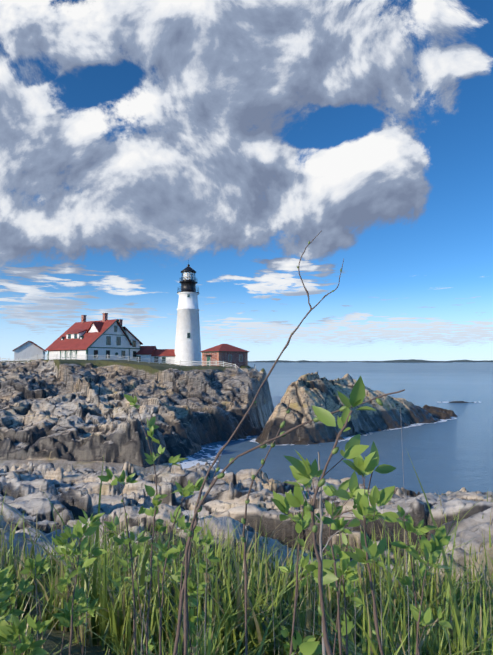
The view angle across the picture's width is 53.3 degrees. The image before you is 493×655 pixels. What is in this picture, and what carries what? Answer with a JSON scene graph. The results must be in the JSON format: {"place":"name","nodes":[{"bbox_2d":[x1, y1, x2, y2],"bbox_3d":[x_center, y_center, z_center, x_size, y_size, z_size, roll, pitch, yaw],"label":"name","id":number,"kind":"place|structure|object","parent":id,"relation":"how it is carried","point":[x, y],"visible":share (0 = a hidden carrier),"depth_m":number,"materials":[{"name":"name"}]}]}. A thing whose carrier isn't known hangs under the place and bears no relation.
{"place":"outdoors","nodes":[
{"label":"outdoors","id":0,"kind":"place"},
{"bbox_2d":[0,359,492,654],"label":"terrain","id":1,"kind":"structure","parent":0,"point":[66,425],"depth_m":52.97,"materials":[{"name":"grey stone"}]},
{"bbox_2d":[12,341,46,360],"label":"white shed","id":2,"kind":"structure","parent":1,"relation":"on","point":[28,349],"depth_m":119.80,"materials":[{"name":"paint"}]},
{"bbox_2d":[45,313,142,359],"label":"keepers house","id":3,"kind":"structure","parent":1,"relation":"on","point":[105,336],"depth_m":112.08,"materials":[{"name":"white paint"}]},
{"bbox_2d":[0,354,255,370],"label":"fence","id":4,"kind":"object","parent":1,"relation":"on","point":[138,359],"visible":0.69,"depth_m":103.65,"materials":[{"name":"paint"}]},
{"bbox_2d":[135,346,175,363],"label":"outbuilding","id":5,"kind":"structure","parent":1,"relation":"on","point":[151,352],"depth_m":116.81,"materials":[{"name":"white paint"}]},
{"bbox_2d":[174,260,201,365],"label":"lighthouse tower","id":6,"kind":"structure","parent":1,"relation":"on","point":[187,344],"depth_m":115.97,"materials":[{"name":"white paint"}]},
{"bbox_2d":[200,344,249,367],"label":"brick building","id":7,"kind":"structure","parent":1,"relation":"on","point":[231,354],"depth_m":106.07,"materials":[{"name":"red"}]},
{"bbox_2d":[0,235,452,654],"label":"shrubs","id":8,"kind":"object","parent":1,"relation":"on","point":[304,472],"visible":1,"depth_m":1.20,"materials":[{"name":"green plant"}]},
{"bbox_2d":[0,449,492,654],"bbox_3d":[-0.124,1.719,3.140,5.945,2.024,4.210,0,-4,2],"label":"grass","id":9,"kind":"structure","parent":0,"point":[111,622],"depth_m":2.79,"materials":[{"name":"green plant"}]},
{"bbox_2d":[0,0,492,360],"label":"sky","id":10,"kind":"structure","parent":0,"point":[140,140],"materials":[{"name":"blue"}]},
{"bbox_2d":[248,360,345,361],"bbox_3d":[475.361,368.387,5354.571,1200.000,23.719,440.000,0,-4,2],"label":"shore","id":11,"kind":"structure","parent":0,"point":[295,361],"depth_m":5157.01,"materials":[{"name":"grey"}]},
{"bbox_2d":[169,362,492,494],"bbox_3d":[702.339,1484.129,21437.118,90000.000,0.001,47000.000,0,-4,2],"label":"sea","id":12,"kind":"structure","parent":0,"point":[454,455],"depth_m":70.87,"materials":[{"name":"liquid"}]},
{"bbox_2d":[169,402,480,472],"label":"foam","id":13,"kind":"object","parent":12,"relation":"on","point":[192,462],"visible":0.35,"depth_m":62.04,"materials":[{"name":"white"}]},
{"bbox_2d":[371,359,452,362],"bbox_3d":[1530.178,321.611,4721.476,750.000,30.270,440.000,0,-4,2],"label":"distant island","id":14,"kind":"structure","parent":12,"relation":"on","point":[408,361],"depth_m":4518.91,"materials":[{"name":"grey"}]},
{"bbox_2d":[450,360,492,361],"bbox_3d":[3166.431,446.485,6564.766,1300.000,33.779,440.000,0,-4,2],"label":"shore","id":15,"kind":"structure","parent":0,"point":[470,361],"depth_m":6379.13,"materials":[{"name":"grey"}]}
]}

